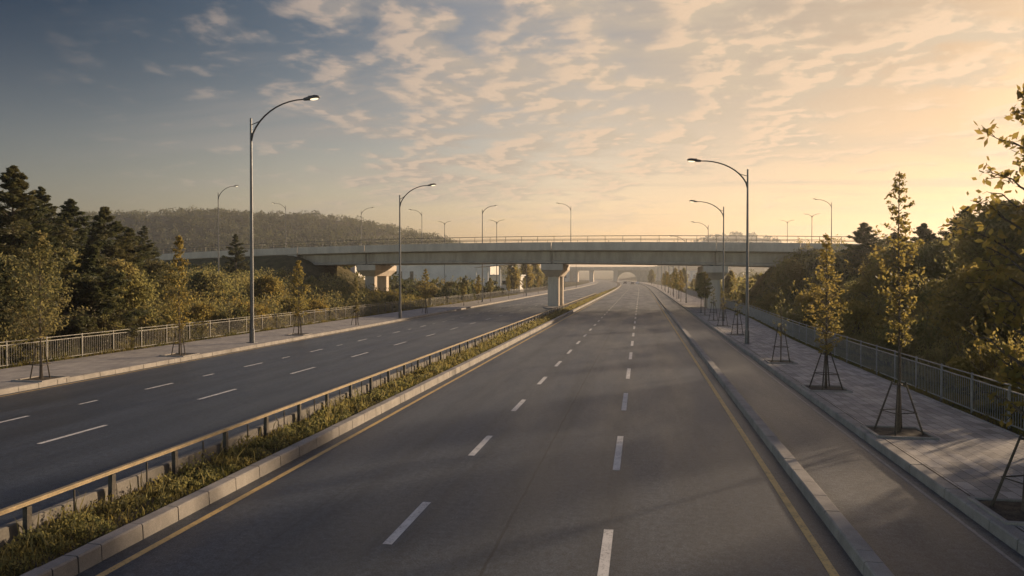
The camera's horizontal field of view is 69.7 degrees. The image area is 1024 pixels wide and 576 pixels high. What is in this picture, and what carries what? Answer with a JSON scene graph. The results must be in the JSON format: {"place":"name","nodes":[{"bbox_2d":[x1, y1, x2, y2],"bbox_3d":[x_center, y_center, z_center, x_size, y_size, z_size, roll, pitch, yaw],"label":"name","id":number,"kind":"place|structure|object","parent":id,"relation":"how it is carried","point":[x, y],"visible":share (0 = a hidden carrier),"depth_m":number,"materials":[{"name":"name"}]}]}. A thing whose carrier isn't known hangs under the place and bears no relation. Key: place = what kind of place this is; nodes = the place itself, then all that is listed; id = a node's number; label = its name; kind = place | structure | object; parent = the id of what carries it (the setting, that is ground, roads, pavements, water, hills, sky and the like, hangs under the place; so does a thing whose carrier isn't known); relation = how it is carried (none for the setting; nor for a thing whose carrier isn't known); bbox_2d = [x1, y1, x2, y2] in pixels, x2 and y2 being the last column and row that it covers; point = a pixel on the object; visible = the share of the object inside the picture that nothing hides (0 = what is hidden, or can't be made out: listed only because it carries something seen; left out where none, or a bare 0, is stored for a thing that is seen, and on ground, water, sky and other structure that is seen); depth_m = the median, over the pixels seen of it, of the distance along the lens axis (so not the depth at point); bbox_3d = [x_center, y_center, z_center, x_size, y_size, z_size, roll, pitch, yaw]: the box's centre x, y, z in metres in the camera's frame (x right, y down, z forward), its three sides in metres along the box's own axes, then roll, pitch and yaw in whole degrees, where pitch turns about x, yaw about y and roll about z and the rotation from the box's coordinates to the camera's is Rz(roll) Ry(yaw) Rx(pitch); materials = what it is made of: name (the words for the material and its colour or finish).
{"place":"outdoors","nodes":[
{"label":"outdoors","id":0,"kind":"place"},
{"bbox_2d":[0,279,596,387],"bbox_3d":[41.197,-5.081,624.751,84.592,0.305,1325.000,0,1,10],"label":"pavement","id":1,"kind":"structure","parent":0,"point":[78,366],"depth_m":45.61,"materials":[{"name":"grey concrete"}]},
{"bbox_2d":[11,375,69,381],"bbox_3d":[-20.172,3.908,31.466,1.500,0.105,1.500,0,1,10],"label":"tree pit","id":2,"kind":"object","parent":1,"relation":"on","point":[37,379],"visible":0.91,"depth_m":31.28,"materials":[{"name":"concrete"}]},
{"bbox_2d":[0,230,91,378],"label":"young tree","id":3,"kind":"object","parent":2,"relation":"on","point":[38,240],"visible":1,"depth_m":31.26,"materials":[{"name":"green plant"}]},
{"bbox_2d":[159,353,199,356],"bbox_3d":[-18.599,3.759,41.115,1.500,0.105,1.500,0,1,10],"label":"tree pit","id":4,"kind":"object","parent":1,"relation":"on","point":[177,355],"visible":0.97,"depth_m":40.84,"materials":[{"name":"soil"}]},
{"bbox_2d":[162,235,192,354],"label":"young tree","id":5,"kind":"object","parent":4,"relation":"on","point":[180,247],"visible":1,"depth_m":40.96,"materials":[{"name":"green plant"}]},
{"bbox_2d":[246,95,319,342],"bbox_3d":[-15.065,-4.473,48.445,5.113,16.251,0.546,0,1,10],"label":"street lamp","id":6,"kind":"object","parent":1,"relation":"on","point":[252,329],"visible":1,"depth_m":48.77,"materials":[{"name":"metal"}]},
{"bbox_2d":[285,333,311,335],"bbox_3d":[-16.166,3.535,55.663,1.500,0.105,1.500,0,1,10],"label":"tree pit","id":7,"kind":"object","parent":1,"relation":"on","point":[297,334],"visible":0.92,"depth_m":55.47,"materials":[{"name":"soil"}]},
{"bbox_2d":[285,260,313,333],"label":"young tree","id":8,"kind":"object","parent":7,"relation":"on","point":[296,283],"visible":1,"depth_m":55.56,"materials":[{"name":"green plant"}]},
{"bbox_2d":[399,183,435,317],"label":"street lamp","id":9,"kind":"object","parent":1,"relation":"on","point":[400,310],"visible":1,"depth_m":77.49,"materials":[{"name":"metal"}]},
{"bbox_2d":[0,279,616,525],"bbox_3d":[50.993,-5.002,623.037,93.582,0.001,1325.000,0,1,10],"label":"side road","id":10,"kind":"structure","parent":0,"point":[134,414],"depth_m":27.98,"materials":[{"name":"grey asphalt"}]},
{"bbox_2d":[0,279,597,394],"bbox_3d":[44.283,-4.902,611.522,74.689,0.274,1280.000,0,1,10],"label":"pavement kerb","id":11,"kind":"structure","parent":10,"relation":"on","point":[22,387],"depth_m":40.55,"materials":[{"name":"concrete"}]},
{"bbox_2d":[0,282,603,443],"bbox_3d":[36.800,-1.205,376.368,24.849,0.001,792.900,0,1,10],"label":"side road dashes","id":12,"kind":"object","parent":10,"relation":"on","point":[203,397],"visible":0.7,"depth_m":28.66,"materials":[{"name":"white paint"}]},
{"bbox_2d":[0,279,619,575],"bbox_3d":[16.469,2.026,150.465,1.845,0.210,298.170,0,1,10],"label":"median grass","id":13,"kind":"structure","parent":0,"point":[83,542],"depth_m":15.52,"materials":[{"name":"green plant"}]},
{"bbox_2d":[0,295,592,552],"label":"median wall","id":14,"kind":"structure","parent":13,"relation":"on","point":[8,531],"depth_m":16.31,"materials":[{"name":"concrete"}]},
{"bbox_2d":[0,293,595,539],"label":"guardrail","id":15,"kind":"object","parent":13,"relation":"on","point":[25,506],"visible":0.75,"depth_m":17.32,"materials":[{"name":"metal"}]},
{"bbox_2d":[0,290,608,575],"bbox_3d":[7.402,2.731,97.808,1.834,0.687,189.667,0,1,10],"label":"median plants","id":16,"kind":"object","parent":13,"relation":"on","point":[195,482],"visible":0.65,"depth_m":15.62,"materials":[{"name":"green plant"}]},
{"bbox_2d":[75,279,862,575],"bbox_3d":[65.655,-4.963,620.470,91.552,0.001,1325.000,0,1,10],"label":"road","id":17,"kind":"structure","parent":0,"point":[536,484],"depth_m":15.96,"materials":[{"name":"grey asphalt"}]},
{"bbox_2d":[20,279,620,575],"bbox_3d":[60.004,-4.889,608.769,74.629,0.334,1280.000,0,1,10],"label":"median kerb","id":18,"kind":"structure","parent":17,"relation":"on","point":[88,555],"depth_m":15.35,"materials":[{"name":"concrete"}]},
{"bbox_2d":[96,283,620,575],"bbox_3d":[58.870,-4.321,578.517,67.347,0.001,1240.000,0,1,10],"label":"edge line","id":19,"kind":"object","parent":17,"relation":"on","point":[141,552],"visible":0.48,"depth_m":15.94,"materials":[{"name":"yellow paint"}]},
{"bbox_2d":[383,288,638,575],"bbox_3d":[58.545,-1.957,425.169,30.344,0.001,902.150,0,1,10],"label":"lane dashes","id":20,"kind":"object","parent":17,"relation":"on","point":[604,561],"visible":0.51,"depth_m":14.26,"materials":[{"name":"white paint"}]},
{"bbox_2d":[640,284,838,575],"bbox_3d":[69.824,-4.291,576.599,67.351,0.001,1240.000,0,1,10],"label":"edge line","id":21,"kind":"object","parent":17,"relation":"on","point":[824,559],"visible":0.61,"depth_m":16.02,"materials":[{"name":"yellow paint"}]},
{"bbox_2d":[601,279,893,575],"bbox_3d":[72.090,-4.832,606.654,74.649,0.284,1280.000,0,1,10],"label":"divider kerb","id":22,"kind":"structure","parent":17,"relation":"on","point":[862,554],"depth_m":15.34,"materials":[{"name":"concrete"}]},
{"bbox_2d":[0,0,1023,267],"label":"sky","id":23,"kind":"structure","parent":0,"point":[598,109],"materials":[{"name":"blue"}]},
{"bbox_2d":[1,214,1023,531],"bbox_3d":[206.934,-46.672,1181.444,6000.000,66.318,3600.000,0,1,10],"label":"ground","id":24,"kind":"structure","parent":0,"point":[285,262],"depth_m":131.73,"materials":[{"name":"green plant"}]},
{"bbox_2d":[0,326,49,360],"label":"shrub","id":25,"kind":"object","parent":24,"relation":"on","point":[23,352],"visible":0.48,"depth_m":38.69,"materials":[{"name":"green plant"}]},
{"bbox_2d":[0,252,66,362],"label":"broadleaf tree","id":26,"kind":"object","parent":24,"relation":"on","point":[6,286],"visible":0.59,"depth_m":38.37,"materials":[{"name":"green plant"}]},
{"bbox_2d":[3,186,85,248],"bbox_3d":[-35.558,-2.874,55.903,9.038,9.811,8.596,0,1,22],"label":"conifer tree","id":27,"kind":"object","parent":24,"relation":"on","point":[42,196],"visible":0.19,"depth_m":55.77,"materials":[{"name":"green plant"}]},
{"bbox_2d":[30,246,83,303],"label":"broadleaf tree","id":28,"kind":"object","parent":24,"relation":"on","point":[75,257],"visible":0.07,"depth_m":49.57,"materials":[{"name":"green plant"}]},
{"bbox_2d":[0,165,132,341],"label":"conifer tree","id":29,"kind":"object","parent":24,"relation":"on","point":[14,195],"visible":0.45,"depth_m":43.79,"materials":[{"name":"green plant"}]},
{"bbox_2d":[47,198,120,266],"bbox_3d":[-32.619,-2.086,55.051,8.978,9.284,10.387,0,1,10],"label":"conifer tree","id":30,"kind":"object","parent":24,"relation":"on","point":[70,210],"visible":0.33,"depth_m":54.69,"materials":[{"name":"green plant"}]},
{"bbox_2d":[47,244,150,346],"bbox_3d":[-26.384,0.536,45.637,7.057,6.611,7.713,-1,1,-30],"label":"broadleaf tree","id":31,"kind":"object","parent":24,"relation":"on","point":[100,293],"visible":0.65,"depth_m":45.53,"materials":[{"name":"green plant"}]},
{"bbox_2d":[67,304,136,348],"bbox_3d":[-25.104,2.344,45.079,3.896,2.888,3.586,0,1,-20],"label":"shrub","id":32,"kind":"object","parent":24,"relation":"on","point":[106,320],"visible":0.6,"depth_m":44.73,"materials":[{"name":"green plant"}]},
{"bbox_2d":[76,256,174,341],"bbox_3d":[-26.696,1.029,50.114,6.806,6.338,6.653,0,1,-25],"label":"broadleaf tree","id":33,"kind":"object","parent":24,"relation":"on","point":[137,290],"visible":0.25,"depth_m":49.68,"materials":[{"name":"green plant"}]},
{"bbox_2d":[78,206,184,306],"bbox_3d":[-33.569,-2.144,60.663,11.372,9.114,9.208,0,1,29],"label":"conifer tree","id":34,"kind":"object","parent":24,"relation":"on","point":[99,231],"visible":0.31,"depth_m":59.74,"materials":[{"name":"green plant"}]},
{"bbox_2d":[127,299,177,342],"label":"shrub","id":35,"kind":"object","parent":24,"relation":"on","point":[156,322],"visible":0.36,"depth_m":49.79,"materials":[{"name":"green plant"}]},
{"bbox_2d":[118,227,194,308],"bbox_3d":[-33.269,-1.661,64.246,10.496,7.382,10.470,0,1,10],"label":"conifer tree","id":36,"kind":"object","parent":24,"relation":"on","point":[144,248],"visible":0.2,"depth_m":63.93,"materials":[{"name":"green plant"}]},
{"bbox_2d":[144,260,185,305],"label":"broadleaf tree","id":37,"kind":"object","parent":24,"relation":"on","point":[163,282],"visible":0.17,"depth_m":65.39,"materials":[{"name":"green plant"}]},
{"bbox_2d":[172,289,223,331],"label":"shrub","id":38,"kind":"object","parent":24,"relation":"on","point":[195,315],"visible":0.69,"depth_m":57.43,"materials":[{"name":"green plant"}]},
{"bbox_2d":[181,268,238,303],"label":"broadleaf tree","id":39,"kind":"object","parent":24,"relation":"on","point":[206,278],"visible":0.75,"depth_m":72.99,"materials":[{"name":"green plant"}]},
{"bbox_2d":[42,262,416,357],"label":"undergrowth","id":40,"kind":"object","parent":24,"relation":"on","point":[363,299],"visible":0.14,"depth_m":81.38,"materials":[{"name":"green plant"}]},
{"bbox_2d":[198,295,262,331],"bbox_3d":[-23.064,2.118,60.031,4.434,3.177,4.420,1,1,36],"label":"shrub","id":41,"kind":"object","parent":24,"relation":"on","point":[240,312],"visible":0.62,"depth_m":59.41,"materials":[{"name":"green plant"}]},
{"bbox_2d":[220,234,256,276],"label":"conifer tree","id":42,"kind":"object","parent":24,"relation":"on","point":[236,251],"visible":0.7,"depth_m":99.75,"materials":[{"name":"green plant"}]},
{"bbox_2d":[222,290,280,327],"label":"shrub","id":43,"kind":"object","parent":24,"relation":"on","point":[258,316],"visible":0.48,"depth_m":62.18,"materials":[{"name":"green plant"}]},
{"bbox_2d":[3,206,507,274],"bbox_3d":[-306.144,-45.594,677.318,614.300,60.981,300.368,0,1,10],"label":"woods","id":44,"kind":"object","parent":24,"relation":"on","point":[369,225],"visible":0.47,"depth_m":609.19,"materials":[{"name":"green plant"}]},
{"bbox_2d":[239,274,292,304],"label":"broadleaf tree","id":45,"kind":"object","parent":24,"relation":"on","point":[266,284],"visible":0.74,"depth_m":78.98,"materials":[{"name":"green plant"}]},
{"bbox_2d":[217,269,341,297],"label":"undergrowth","id":46,"kind":"object","parent":24,"relation":"on","point":[307,281],"visible":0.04,"depth_m":108.40,"materials":[{"name":"green plant"}]},
{"bbox_2d":[272,292,307,318],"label":"shrub","id":47,"kind":"object","parent":24,"relation":"on","point":[289,302],"visible":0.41,"depth_m":71.55,"materials":[{"name":"green plant"}]},
{"bbox_2d":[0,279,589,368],"bbox_3d":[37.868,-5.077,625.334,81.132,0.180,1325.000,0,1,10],"label":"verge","id":48,"kind":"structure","parent":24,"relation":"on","point":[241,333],"depth_m":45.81,"materials":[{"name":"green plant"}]},
{"bbox_2d":[0,287,466,363],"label":"field grass","id":49,"kind":"structure","parent":48,"relation":"on","point":[77,348],"depth_m":64.27,"materials":[{"name":"green plant"}]},
{"bbox_2d":[0,286,547,367],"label":"fence","id":50,"kind":"object","parent":48,"relation":"on","point":[241,326],"visible":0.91,"depth_m":56.54,"materials":[{"name":"metal"}]},
{"bbox_2d":[297,290,329,320],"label":"shrub","id":51,"kind":"object","parent":24,"relation":"on","point":[319,304],"visible":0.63,"depth_m":73.96,"materials":[{"name":"green plant"}]},
{"bbox_2d":[136,244,547,299],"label":"undergrowth","id":52,"kind":"object","parent":24,"relation":"on","point":[408,285],"visible":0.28,"depth_m":145.51,"materials":[{"name":"green plant"}]},
{"bbox_2d":[391,265,418,281],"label":"warehouse","id":53,"kind":"structure","parent":24,"relation":"on","point":[410,271],"depth_m":300.13,"materials":[{"name":"grey concrete"}]},
{"bbox_2d":[419,264,498,286],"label":"warehouse","id":54,"kind":"structure","parent":24,"relation":"on","point":[456,271],"depth_m":232.07,"materials":[{"name":"grey metal"}]},
{"bbox_2d":[145,235,918,308],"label":"overpass","id":55,"kind":"object","parent":24,"relation":"on","point":[373,263],"visible":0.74,"depth_m":109.49,"materials":[{"name":"concrete"}]},
{"bbox_2d":[569,267,672,281],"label":"overpass","id":56,"kind":"object","parent":24,"relation":"on","point":[641,274],"visible":0.61,"depth_m":633.62,"materials":[{"name":"concrete"}]},
{"bbox_2d":[460,230,791,266],"bbox_3d":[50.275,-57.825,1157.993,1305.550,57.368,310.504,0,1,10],"label":"woods","id":57,"kind":"object","parent":24,"relation":"on","point":[752,234],"visible":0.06,"depth_m":1073.66,"materials":[{"name":"green plant"}]},
{"bbox_2d":[683,273,762,301],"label":"undergrowth","id":58,"kind":"object","parent":24,"relation":"on","point":[741,283],"visible":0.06,"depth_m":118.20,"materials":[{"name":"green plant"}]},
{"bbox_2d":[756,282,790,310],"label":"shrub","id":59,"kind":"object","parent":24,"relation":"on","point":[770,295],"visible":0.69,"depth_m":83.61,"materials":[{"name":"green plant"}]},
{"bbox_2d":[765,258,809,291],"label":"broadleaf tree","id":60,"kind":"object","parent":24,"relation":"on","point":[789,273],"visible":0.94,"depth_m":86.99,"materials":[{"name":"green plant"}]},
{"bbox_2d":[782,300,833,328],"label":"shrub","id":61,"kind":"object","parent":24,"relation":"on","point":[798,317],"visible":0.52,"depth_m":57.51,"materials":[{"name":"green plant"}]},
{"bbox_2d":[790,279,842,312],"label":"shrub","id":62,"kind":"object","parent":24,"relation":"on","point":[804,302],"visible":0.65,"depth_m":69.62,"materials":[{"name":"green plant"}]},
{"bbox_2d":[626,280,1023,437],"bbox_3d":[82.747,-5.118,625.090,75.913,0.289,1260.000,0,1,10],"label":"verge edging","id":63,"kind":"object","parent":24,"relation":"on","point":[903,387],"visible":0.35,"depth_m":26.89,"materials":[{"name":"concrete"}]},
{"bbox_2d":[629,281,1023,575],"bbox_3d":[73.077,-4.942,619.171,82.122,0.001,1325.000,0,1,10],"label":"bus lane","id":64,"kind":"structure","parent":24,"relation":"on","point":[900,525],"depth_m":16.04,"materials":[{"name":"grey asphalt"}]},
{"bbox_2d":[604,279,1023,555],"bbox_3d":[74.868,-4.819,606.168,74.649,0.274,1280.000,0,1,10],"label":"pavement kerb","id":65,"kind":"structure","parent":64,"relation":"on","point":[1012,536],"depth_m":17.45,"materials":[{"name":"concrete"}]},
{"bbox_2d":[655,288,1023,570],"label":"gutter line","id":66,"kind":"object","parent":64,"relation":"on","point":[968,527],"visible":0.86,"depth_m":16.29,"materials":[{"name":"paint"}]},
{"bbox_2d":[813,315,860,345],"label":"shrub","id":67,"kind":"object","parent":24,"relation":"on","point":[845,332],"visible":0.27,"depth_m":47.78,"materials":[{"name":"green plant"}]},
{"bbox_2d":[657,284,1023,436],"bbox_3d":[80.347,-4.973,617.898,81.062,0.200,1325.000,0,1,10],"label":"verge","id":68,"kind":"structure","parent":24,"relation":"on","point":[1011,429],"depth_m":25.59,"materials":[{"name":"green plant"}]},
{"bbox_2d":[687,289,1023,430],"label":"fence","id":69,"kind":"object","parent":68,"relation":"on","point":[810,335],"visible":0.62,"depth_m":31.10,"materials":[{"name":"metal"}]},
{"bbox_2d":[835,222,887,270],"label":"conifer tree","id":70,"kind":"object","parent":24,"relation":"on","point":[863,235],"visible":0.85,"depth_m":83.35,"materials":[{"name":"green plant"}]},
{"bbox_2d":[829,283,896,336],"bbox_3d":[24.536,1.463,51.806,4.489,4.083,4.510,1,1,34],"label":"shrub","id":71,"kind":"object","parent":24,"relation":"on","point":[857,308],"visible":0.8,"depth_m":51.23,"materials":[{"name":"green plant"}]},
{"bbox_2d":[844,252,913,301],"bbox_3d":[30.808,-0.886,62.148,5.075,4.616,5.098,0,1,19],"label":"shrub","id":72,"kind":"object","parent":24,"relation":"on","point":[867,286],"visible":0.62,"depth_m":61.66,"materials":[{"name":"green plant"}]},
{"bbox_2d":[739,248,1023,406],"bbox_3d":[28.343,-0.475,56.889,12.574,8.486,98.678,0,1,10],"label":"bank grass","id":73,"kind":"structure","parent":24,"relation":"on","point":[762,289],"depth_m":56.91,"materials":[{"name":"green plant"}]},
{"bbox_2d":[740,234,1023,397],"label":"undergrowth","id":74,"kind":"object","parent":24,"relation":"on","point":[787,303],"visible":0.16,"depth_m":59.54,"materials":[{"name":"green plant"}]},
{"bbox_2d":[853,315,919,363],"bbox_3d":[19.248,2.711,37.868,3.096,2.515,3.501,0,1,27],"label":"shrub","id":75,"kind":"object","parent":24,"relation":"on","point":[883,342],"visible":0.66,"depth_m":37.50,"materials":[{"name":"green plant"}]},
{"bbox_2d":[849,241,937,294],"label":"broadleaf tree","id":76,"kind":"object","parent":24,"relation":"on","point":[875,261],"visible":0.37,"depth_m":61.13,"materials":[{"name":"green plant"}]},
{"bbox_2d":[882,304,956,344],"bbox_3d":[23.226,2.008,42.028,3.800,2.723,3.788,1,1,40],"label":"shrub","id":77,"kind":"object","parent":24,"relation":"on","point":[919,321],"visible":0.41,"depth_m":41.60,"materials":[{"name":"green plant"}]},
{"bbox_2d":[905,223,939,247],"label":"conifer tree","id":78,"kind":"object","parent":24,"relation":"on","point":[922,231],"visible":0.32,"depth_m":71.53,"materials":[{"name":"green plant"}]},
{"bbox_2d":[906,267,958,310],"bbox_3d":[28.086,0.201,47.965,4.453,3.301,4.098,0,1,12],"label":"shrub","id":79,"kind":"object","parent":24,"relation":"on","point":[928,284],"visible":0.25,"depth_m":47.98,"materials":[{"name":"green plant"}]},
{"bbox_2d":[889,235,981,285],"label":"broadleaf tree","id":80,"kind":"object","parent":24,"relation":"on","point":[930,264],"visible":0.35,"depth_m":57.43,"materials":[{"name":"green plant"}]},
{"bbox_2d":[921,332,987,385],"bbox_3d":[18.093,2.920,30.123,3.151,2.264,2.786,0,1,5],"label":"shrub","id":81,"kind":"object","parent":24,"relation":"on","point":[944,357],"visible":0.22,"depth_m":29.89,"materials":[{"name":"green plant"}]},
{"bbox_2d":[927,206,981,248],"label":"broadleaf tree","id":82,"kind":"object","parent":24,"relation":"on","point":[950,229],"visible":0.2,"depth_m":61.87,"materials":[{"name":"green plant"}]},
{"bbox_2d":[912,260,1023,344],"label":"broadleaf tree","id":83,"kind":"object","parent":24,"relation":"on","point":[963,302],"visible":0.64,"depth_m":35.33,"materials":[{"name":"green plant"}]},
{"bbox_2d":[934,199,1023,278],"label":"broadleaf tree","id":84,"kind":"object","parent":24,"relation":"on","point":[973,249],"visible":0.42,"depth_m":45.26,"materials":[{"name":"green plant"}]},
{"bbox_2d":[946,312,1023,397],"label":"shrub","id":85,"kind":"object","parent":24,"relation":"on","point":[962,363],"visible":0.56,"depth_m":25.73,"materials":[{"name":"green plant"}]},
{"bbox_2d":[963,335,1023,416],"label":"shrub","id":86,"kind":"object","parent":24,"relation":"on","point":[992,374],"visible":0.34,"depth_m":24.24,"materials":[{"name":"green plant"}]},
{"bbox_2d":[605,279,1023,530],"bbox_3d":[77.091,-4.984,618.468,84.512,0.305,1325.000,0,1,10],"label":"pavement","id":87,"kind":"structure","parent":0,"point":[969,455],"depth_m":22.94,"materials":[{"name":"grey concrete"}]},
{"bbox_2d":[687,158,750,343],"bbox_3d":[13.581,-2.454,48.281,4.081,12.220,0.462,0,1,10],"label":"street lamp","id":88,"kind":"object","parent":87,"relation":"on","point":[747,269],"visible":1,"depth_m":47.93,"materials":[{"name":"metal"}]},
{"bbox_2d":[801,384,852,392],"bbox_3d":[12.281,3.950,28.754,1.560,0.105,1.560,0,1,10],"label":"tree pit","id":89,"kind":"object","parent":87,"relation":"on","point":[818,388],"visible":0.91,"depth_m":28.64,"materials":[{"name":"concrete"}]},
{"bbox_2d":[799,233,852,387],"bbox_3d":[12.209,0.904,28.701,1.928,6.108,2.612,0,1,10],"label":"young tree","id":90,"kind":"object","parent":89,"relation":"on","point":[826,246],"visible":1,"depth_m":28.66,"materials":[{"name":"green plant"}]},
{"bbox_2d":[809,352,842,389],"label":"tree stakes","id":91,"kind":"object","parent":89,"relation":"on","point":[823,372],"visible":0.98,"depth_m":28.60,"materials":[{"name":"brown wood"}]},
{"bbox_2d":[861,425,939,439],"bbox_3d":[10.866,4.074,20.669,1.560,0.105,1.560,0,1,10],"label":"tree pit","id":92,"kind":"object","parent":87,"relation":"on","point":[906,432],"visible":0.89,"depth_m":20.50,"materials":[{"name":"soil"}]},
{"bbox_2d":[867,171,927,431],"bbox_3d":[10.794,0.395,20.650,1.493,7.376,1.349,0,1,10],"label":"young tree","id":93,"kind":"object","parent":92,"relation":"on","point":[898,326],"visible":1,"depth_m":20.58,"materials":[{"name":"green plant"}]},
{"bbox_2d":[873,381,923,435],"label":"tree stakes","id":94,"kind":"object","parent":92,"relation":"on","point":[896,409],"visible":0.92,"depth_m":20.48,"materials":[{"name":"brown wood"}]},
{"bbox_2d":[967,496,1023,528],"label":"tree pit","id":95,"kind":"object","parent":87,"relation":"on","point":[1006,511],"visible":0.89,"depth_m":13.84,"materials":[{"name":"concrete"}]},
{"bbox_2d":[938,83,1023,511],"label":"young tree","id":96,"kind":"object","parent":95,"relation":"on","point":[1015,374],"visible":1,"depth_m":13.82,"materials":[{"name":"green plant"}]},
{"bbox_2d":[990,434,1023,505],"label":"tree stakes","id":97,"kind":"object","parent":95,"relation":"on","point":[1005,472],"visible":1,"depth_m":13.84,"materials":[{"name":"brown wood"}]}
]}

